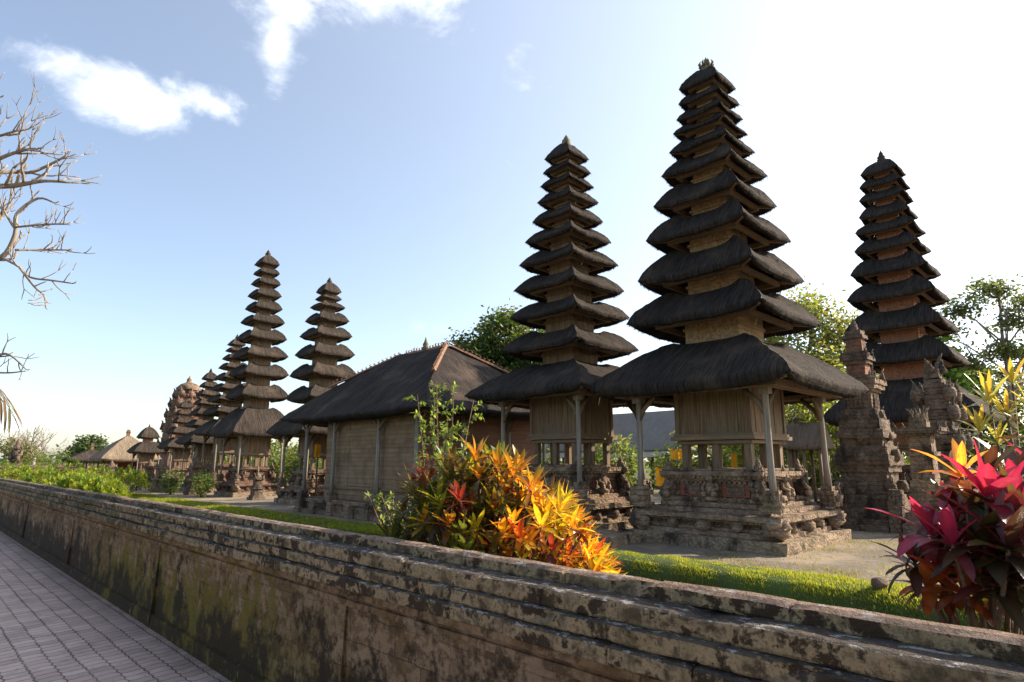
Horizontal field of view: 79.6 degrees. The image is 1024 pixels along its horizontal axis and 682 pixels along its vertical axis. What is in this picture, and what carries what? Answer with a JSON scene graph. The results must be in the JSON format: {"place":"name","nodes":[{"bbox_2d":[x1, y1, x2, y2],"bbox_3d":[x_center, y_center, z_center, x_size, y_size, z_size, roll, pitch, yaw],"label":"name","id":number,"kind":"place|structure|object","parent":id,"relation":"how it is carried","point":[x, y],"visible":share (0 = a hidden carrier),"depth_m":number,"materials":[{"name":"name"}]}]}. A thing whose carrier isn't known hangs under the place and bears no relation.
{"place":"outdoors","nodes":[
{"label":"outdoors","id":0,"kind":"place"},
{"bbox_2d":[0,389,22,433],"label":"drying palm","id":1,"kind":"object","parent":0,"point":[3,409],"visible":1,"depth_m":7.50,"materials":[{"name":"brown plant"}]},
{"bbox_2d":[0,531,230,681],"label":"path","id":2,"kind":"structure","parent":0,"point":[57,625],"depth_m":5.85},
{"bbox_2d":[0,69,102,380],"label":"bare frangipani","id":3,"kind":"object","parent":2,"relation":"on","point":[15,225],"visible":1,"depth_m":9.00,"materials":[{"name":"grey plant"}]},
{"bbox_2d":[3,461,906,480],"bbox_3d":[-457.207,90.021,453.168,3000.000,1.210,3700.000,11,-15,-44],"label":"ground","id":4,"kind":"structure","parent":0,"point":[647,476],"depth_m":94.35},
{"bbox_2d":[8,439,23,464],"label":"stone guardian","id":5,"kind":"object","parent":4,"relation":"on","point":[13,458],"visible":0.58,"depth_m":50.39,"materials":[{"name":"stone"}]},
{"bbox_2d":[0,461,31,479],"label":"lime bush","id":6,"kind":"object","parent":4,"relation":"on","point":[2,469],"visible":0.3,"depth_m":26.24,"materials":[{"name":"green plant"}]},
{"bbox_2d":[0,428,45,462],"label":"bare tree","id":7,"kind":"object","parent":4,"relation":"on","point":[27,436],"visible":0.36,"depth_m":67.64,"materials":[{"name":"grey plant"}]},
{"bbox_2d":[0,435,49,464],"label":"leafy tree","id":8,"kind":"object","parent":4,"relation":"on","point":[7,445],"visible":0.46,"depth_m":64.97,"materials":[{"name":"green plant"}]},
{"bbox_2d":[0,464,61,484],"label":"lime bush","id":9,"kind":"object","parent":4,"relation":"on","point":[27,470],"visible":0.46,"depth_m":21.86,"materials":[{"name":"green plant"}]},
{"bbox_2d":[6,425,71,464],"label":"bare tree","id":10,"kind":"object","parent":4,"relation":"on","point":[43,445],"visible":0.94,"depth_m":64.80,"materials":[{"name":"grey plant"}]},
{"bbox_2d":[16,445,72,464],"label":"garden palm","id":11,"kind":"object","parent":4,"relation":"on","point":[47,459],"visible":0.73,"depth_m":51.84,"materials":[{"name":"green plant"}]},
{"bbox_2d":[20,465,86,484],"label":"lime bush","id":12,"kind":"object","parent":4,"relation":"on","point":[45,480],"visible":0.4,"depth_m":18.46,"materials":[{"name":"green plant"}]},
{"bbox_2d":[38,456,87,484],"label":"lime bush","id":13,"kind":"object","parent":4,"relation":"on","point":[73,465],"visible":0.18,"depth_m":25.39,"materials":[{"name":"green plant"}]},
{"bbox_2d":[0,464,155,479],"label":"brick wall","id":14,"kind":"structure","parent":4,"relation":"on","point":[53,466],"depth_m":50.36,"materials":[{"name":"brick"}]},
{"bbox_2d":[51,469,116,493],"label":"lime bush","id":15,"kind":"object","parent":4,"relation":"on","point":[78,476],"visible":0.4,"depth_m":15.90,"materials":[{"name":"green plant"}]},
{"bbox_2d":[64,433,112,463],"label":"leafy tree","id":16,"kind":"object","parent":4,"relation":"on","point":[81,444],"visible":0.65,"depth_m":78.16,"materials":[{"name":"green plant"}]},
{"bbox_2d":[77,463,122,486],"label":"lime bush","id":17,"kind":"object","parent":4,"relation":"on","point":[107,470],"visible":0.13,"depth_m":23.79,"materials":[{"name":"green plant"}]},
{"bbox_2d":[69,474,133,497],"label":"lime bush","id":18,"kind":"object","parent":4,"relation":"on","point":[101,484],"visible":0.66,"depth_m":14.07,"materials":[{"name":"green plant"}]},
{"bbox_2d":[109,465,152,493],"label":"lime bush","id":19,"kind":"object","parent":4,"relation":"on","point":[143,480],"visible":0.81,"depth_m":26.01,"materials":[{"name":"green plant"}]},
{"bbox_2d":[364,484,426,538],"bbox_3d":[-1.011,1.706,5.508,0.536,0.839,0.549,-2,-11,9],"label":"leafy shrub","id":20,"kind":"object","parent":4,"relation":"on","point":[387,516],"visible":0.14,"depth_m":5.41,"materials":[{"name":"green plant"}]},
{"bbox_2d":[405,380,483,545],"bbox_3d":[-0.681,1.352,6.253,0.653,1.949,0.873,-2,-11,12],"label":"leafy shrub","id":21,"kind":"object","parent":4,"relation":"on","point":[452,429],"visible":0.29,"depth_m":6.40,"materials":[{"name":"green plant"}]},
{"bbox_2d":[373,434,627,574],"bbox_3d":[-0.071,1.327,4.186,1.843,1.356,1.534,0,-11,2],"label":"croton bush","id":22,"kind":"object","parent":4,"relation":"on","point":[461,510],"visible":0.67,"depth_m":3.90,"materials":[{"name":"orange plant"}]},
{"bbox_2d":[0,429,1020,467],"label":"wood","id":23,"kind":"object","parent":4,"relation":"on","point":[69,454],"visible":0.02,"depth_m":108.34,"materials":[{"name":"green plant"}]},
{"bbox_2d":[0,478,1023,681],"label":"perimeter wall","id":24,"kind":"structure","parent":4,"relation":"on","point":[231,597],"depth_m":3.15,"materials":[{"name":"stone"}]},
{"bbox_2d":[868,435,1023,635],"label":"cordyline","id":25,"kind":"object","parent":4,"relation":"on","point":[978,556],"visible":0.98,"depth_m":2.43,"materials":[{"name":"red plant"}]},
{"bbox_2d":[902,352,1023,471],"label":"leafy tree","id":26,"kind":"object","parent":4,"relation":"on","point":[1000,373],"visible":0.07,"depth_m":32.51,"materials":[{"name":"green plant"}]},
{"bbox_2d":[958,358,1023,480],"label":"narrow leaved cordyline","id":27,"kind":"object","parent":4,"relation":"on","point":[979,422],"visible":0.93,"depth_m":4.24,"materials":[{"name":"yellow plant"}]},
{"bbox_2d":[996,409,1023,476],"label":"cordyline","id":28,"kind":"object","parent":4,"relation":"on","point":[1019,451],"visible":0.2,"depth_m":3.22,"materials":[{"name":"red plant"}]},
{"bbox_2d":[0,0,1023,460],"label":"sky","id":29,"kind":"structure","parent":0,"point":[394,152],"materials":[{"name":"blue"}]},
{"bbox_2d":[38,481,1004,632],"bbox_3d":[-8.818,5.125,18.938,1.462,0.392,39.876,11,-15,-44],"label":"lawn","id":30,"kind":"structure","parent":0,"point":[334,523],"depth_m":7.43,"materials":[{"name":"green plant"}]},
{"bbox_2d":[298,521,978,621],"bbox_3d":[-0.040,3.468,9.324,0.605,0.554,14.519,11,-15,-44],"label":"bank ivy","id":31,"kind":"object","parent":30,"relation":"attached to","point":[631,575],"depth_m":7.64,"materials":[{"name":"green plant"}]},
{"bbox_2d":[871,577,888,589],"bbox_3d":[3.710,2.449,6.207,0.222,0.124,0.152,11,-15,-44],"label":"reddish stone","id":32,"kind":"object","parent":30,"relation":"on","point":[879,583],"visible":0.91,"depth_m":6.14,"materials":[{"name":"stone"}]},
{"bbox_2d":[122,481,958,585],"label":"courtyard","id":33,"kind":"structure","parent":0,"point":[848,559],"depth_m":9.90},
{"bbox_2d":[61,443,105,473],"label":"thatched pavilion","id":34,"kind":"structure","parent":33,"relation":"on","point":[84,456],"depth_m":47.95,"materials":[{"name":"plant"}]},
{"bbox_2d":[105,461,116,475],"bbox_3d":[-25.107,8.251,38.438,0.736,1.547,0.723,11,-15,-44],"label":"pedestal shrine","id":35,"kind":"object","parent":33,"relation":"on","point":[111,464],"visible":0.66,"depth_m":38.41,"materials":[{"name":"beige stone"}]},
{"bbox_2d":[89,430,161,480],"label":"thatched pavilion","id":36,"kind":"structure","parent":33,"relation":"on","point":[115,452],"depth_m":41.17,"materials":[{"name":"wicker"}]},
{"bbox_2d":[127,469,149,490],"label":"shrub","id":37,"kind":"object","parent":33,"relation":"on","point":[137,480],"visible":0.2,"depth_m":30.49,"materials":[{"name":"green plant"}]},
{"bbox_2d":[126,425,163,483],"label":"meru tower","id":38,"kind":"structure","parent":33,"relation":"on","point":[145,450],"depth_m":37.42,"materials":[{"name":"brown wood"}]},
{"bbox_2d":[138,459,156,489],"bbox_3d":[-18.917,6.978,32.023,0.740,1.587,0.742,11,-15,-44],"label":"pedestal shrine","id":39,"kind":"object","parent":33,"relation":"on","point":[149,466],"visible":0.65,"depth_m":31.89,"materials":[{"name":"stone"}]},
{"bbox_2d":[148,460,168,491],"bbox_3d":[-16.814,6.481,29.373,0.720,1.542,0.716,11,-15,-44],"label":"pedestal shrine","id":40,"kind":"object","parent":33,"relation":"on","point":[163,468],"visible":0.84,"depth_m":29.17,"materials":[{"name":"grey stone"}]},
{"bbox_2d":[155,467,185,494],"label":"shrub","id":41,"kind":"object","parent":33,"relation":"on","point":[171,487],"visible":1,"depth_m":27.04,"materials":[{"name":"green plant"}]},
{"bbox_2d":[157,400,195,484],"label":"meru tower","id":42,"kind":"structure","parent":33,"relation":"on","point":[179,431],"depth_m":34.70,"materials":[{"name":"brown wood"}]},
{"bbox_2d":[157,376,203,474],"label":"stepped gate tower","id":43,"kind":"structure","parent":33,"relation":"on","point":[188,389],"depth_m":46.73,"materials":[{"name":"stone"}]},
{"bbox_2d":[183,458,206,494],"bbox_3d":[-13.858,5.965,27.008,0.774,1.661,0.778,11,-15,-44],"label":"pedestal shrine","id":44,"kind":"object","parent":33,"relation":"on","point":[197,466],"visible":0.69,"depth_m":26.84,"materials":[{"name":"stone"}]},
{"bbox_2d":[175,369,220,490],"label":"meru tower","id":45,"kind":"structure","parent":33,"relation":"on","point":[190,438],"depth_m":31.73,"materials":[{"name":"brown wood"}]},
{"bbox_2d":[187,469,217,497],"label":"shrub","id":46,"kind":"object","parent":33,"relation":"on","point":[206,484],"visible":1,"depth_m":24.70,"materials":[{"name":"green plant"}]},
{"bbox_2d":[192,334,251,492],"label":"meru tower","id":47,"kind":"structure","parent":33,"relation":"on","point":[224,409],"depth_m":29.75,"materials":[{"name":"brown wood"}]},
{"bbox_2d":[203,454,253,464],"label":"garden shrub","id":48,"kind":"object","parent":33,"relation":"on","point":[226,460],"visible":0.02,"depth_m":44.08,"materials":[{"name":"green plant"}]},
{"bbox_2d":[208,250,289,497],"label":"meru tower","id":49,"kind":"structure","parent":33,"relation":"on","point":[251,422],"depth_m":26.60,"materials":[{"name":"brown wood"}]},
{"bbox_2d":[247,471,265,499],"bbox_3d":[-9.701,5.533,23.394,0.518,1.125,0.524,11,-15,-44],"label":"pedestal shrine","id":50,"kind":"object","parent":33,"relation":"on","point":[257,488],"visible":0.98,"depth_m":23.26,"materials":[{"name":"beige stone"}]},
{"bbox_2d":[243,448,282,464],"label":"garden shrub","id":51,"kind":"object","parent":33,"relation":"on","point":[269,461],"visible":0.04,"depth_m":41.96,"materials":[{"name":"green plant"}]},
{"bbox_2d":[243,439,297,483],"bbox_3d":[-14.774,7.680,38.158,4.880,3.834,4.050,0,-11,-2],"label":"garden shrub","id":52,"kind":"object","parent":33,"relation":"on","point":[270,457],"visible":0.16,"depth_m":37.90,"materials":[{"name":"green plant"}]},
{"bbox_2d":[274,443,321,485],"bbox_3d":[-11.764,7.320,35.676,4.392,3.451,3.645,5,-12,-24],"label":"garden shrub","id":53,"kind":"object","parent":33,"relation":"on","point":[294,461],"visible":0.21,"depth_m":34.90,"materials":[{"name":"green plant"}]},
{"bbox_2d":[266,277,355,504],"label":"meru tower","id":54,"kind":"structure","parent":33,"relation":"on","point":[325,353],"depth_m":22.09,"materials":[{"name":"brown wood"}]},
{"bbox_2d":[314,441,320,495],"bbox_3d":[-5.981,4.096,18.777,0.180,2.050,0.099,0,-11,0],"label":"draped cloth post","id":55,"kind":"object","parent":33,"relation":"on","point":[317,449],"visible":0.94,"depth_m":18.86,"materials":[{"name":"yellow fabric"}]},
{"bbox_2d":[278,337,545,523],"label":"thatched hall","id":56,"kind":"structure","parent":33,"relation":"on","point":[367,419],"depth_m":16.09,"materials":[{"name":"wood"}]},
{"bbox_2d":[442,298,545,372],"bbox_3d":[-0.621,2.782,36.128,7.726,11.297,8.266,11,-15,-44],"label":"leafy tree","id":57,"kind":"object","parent":33,"relation":"on","point":[489,342],"visible":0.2,"depth_m":35.56,"materials":[{"name":"green plant"}]},
{"bbox_2d":[541,444,560,463],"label":"garden shrub","id":58,"kind":"object","parent":33,"relation":"on","point":[548,455],"visible":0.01,"depth_m":31.05,"materials":[{"name":"green plant"}]},
{"bbox_2d":[465,135,652,531],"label":"meru tower","id":59,"kind":"structure","parent":33,"relation":"on","point":[566,287],"depth_m":13.98,"materials":[{"name":"brown wood"}]},
{"bbox_2d":[590,529,640,546],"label":"stone slab","id":60,"kind":"structure","parent":33,"relation":"on","point":[617,538],"depth_m":10.84,"materials":[{"name":"grey stone"}]},
{"bbox_2d":[582,434,651,491],"bbox_3d":[4.856,6.198,30.561,4.050,3.834,4.880,-2,-11,9],"label":"garden shrub","id":61,"kind":"object","parent":33,"relation":"on","point":[630,473],"visible":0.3,"depth_m":29.75,"materials":[{"name":"green plant"}]},
{"bbox_2d":[541,410,738,488],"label":"hall","id":62,"kind":"structure","parent":33,"relation":"on","point":[658,427],"depth_m":34.52,"materials":[{"name":"grey"}]},
{"bbox_2d":[655,465,664,485],"bbox_3d":[4.590,4.395,18.482,0.520,1.350,0.099,0,-11,0],"label":"draped cloth post","id":63,"kind":"object","parent":33,"relation":"on","point":[660,480],"visible":0.33,"depth_m":18.52,"materials":[{"name":"yellow fabric"}]},
{"bbox_2d":[670,447,681,467],"bbox_3d":[6.565,5.191,24.260,0.560,2.000,0.099,0,-11,0],"label":"draped cloth post","id":64,"kind":"object","parent":33,"relation":"on","point":[676,453],"visible":0.72,"depth_m":24.37,"materials":[{"name":"yellow fabric"}]},
{"bbox_2d":[637,430,755,492],"bbox_3d":[8.560,5.411,27.479,5.612,4.410,4.657,-10,-15,42],"label":"garden shrub","id":65,"kind":"object","parent":33,"relation":"on","point":[694,452],"visible":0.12,"depth_m":27.27,"materials":[{"name":"green plant"}]},
{"bbox_2d":[586,57,869,556],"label":"meru tower","id":66,"kind":"structure","parent":33,"relation":"on","point":[718,276],"depth_m":11.56,"materials":[{"name":"beige wood"}]},
{"bbox_2d":[730,450,737,467],"bbox_3d":[8.613,5.167,23.749,0.240,1.850,0.099,0,-11,0],"label":"draped cloth post","id":67,"kind":"object","parent":33,"relation":"on","point":[733,460],"visible":0.52,"depth_m":23.84,"materials":[{"name":"yellow fabric"}]},
{"bbox_2d":[711,400,840,480],"bbox_3d":[11.255,3.707,24.668,6.454,5.086,4.107,0,-11,1],"label":"leafy tree","id":68,"kind":"object","parent":33,"relation":"on","point":[811,417],"visible":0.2,"depth_m":24.35,"materials":[{"name":"green plant"}]},
{"bbox_2d":[782,422,833,507],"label":"thatched pavilion","id":69,"kind":"structure","parent":33,"relation":"on","point":[805,436],"depth_m":17.84,"materials":[{"name":"wicker"}]},
{"bbox_2d":[764,276,865,478],"bbox_3d":[18.706,2.422,38.480,8.342,12.907,7.840,11,-15,-44],"label":"leafy tree","id":70,"kind":"object","parent":33,"relation":"on","point":[827,334],"visible":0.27,"depth_m":38.07,"materials":[{"name":"green plant"}]},
{"bbox_2d":[699,531,959,586],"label":"weed tufts","id":71,"kind":"object","parent":33,"relation":"on","point":[838,572],"visible":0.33,"depth_m":8.90,"materials":[{"name":"green plant"}]},
{"bbox_2d":[784,421,909,492],"bbox_3d":[14.223,5.165,26.536,4.860,4.601,5.855,-3,-11,13],"label":"garden shrub","id":72,"kind":"object","parent":33,"relation":"on","point":[818,484],"visible":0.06,"depth_m":26.66,"materials":[{"name":"green plant"}]},
{"bbox_2d":[832,318,911,533],"bbox_3d":[8.014,1.775,14.038,1.863,4.811,1.547,11,-15,-44],"label":"stone shrine","id":73,"kind":"object","parent":33,"relation":"on","point":[868,460],"visible":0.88,"depth_m":13.71,"materials":[{"name":"brown stone"}]},
{"bbox_2d":[802,368,963,470],"bbox_3d":[15.793,3.734,26.712,7.245,5.814,4.551,-1,-11,5],"label":"leafy tree","id":74,"kind":"object","parent":33,"relation":"on","point":[907,458],"depth_m":26.68,"materials":[{"name":"green plant"}]},
{"bbox_2d":[824,150,1006,499],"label":"meru tower","id":75,"kind":"structure","parent":33,"relation":"on","point":[895,298],"depth_m":21.10,"materials":[{"name":"brown wood"}]},
{"bbox_2d":[891,407,948,535],"bbox_3d":[8.482,2.674,12.616,0.883,2.603,0.883,11,-15,-44],"label":"offering shrine","id":76,"kind":"object","parent":33,"relation":"on","point":[919,432],"visible":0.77,"depth_m":12.51,"materials":[{"name":"stone"}]},
{"bbox_2d":[910,353,977,522],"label":"stone gate tower","id":77,"kind":"structure","parent":33,"relation":"on","point":[939,397],"depth_m":15.52,"materials":[{"name":"grey stone"}]},
{"bbox_2d":[935,337,982,394],"bbox_3d":[20.631,3.377,29.745,3.697,7.669,3.585,11,-15,-44],"label":"leafy tree","id":78,"kind":"object","parent":33,"relation":"on","point":[959,373],"visible":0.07,"depth_m":29.36,"materials":[{"name":"green plant"}]},
{"bbox_2d":[932,273,1023,480],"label":"leafy tree","id":79,"kind":"object","parent":33,"relation":"on","point":[1004,350],"visible":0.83,"depth_m":30.98,"materials":[{"name":"green plant"}]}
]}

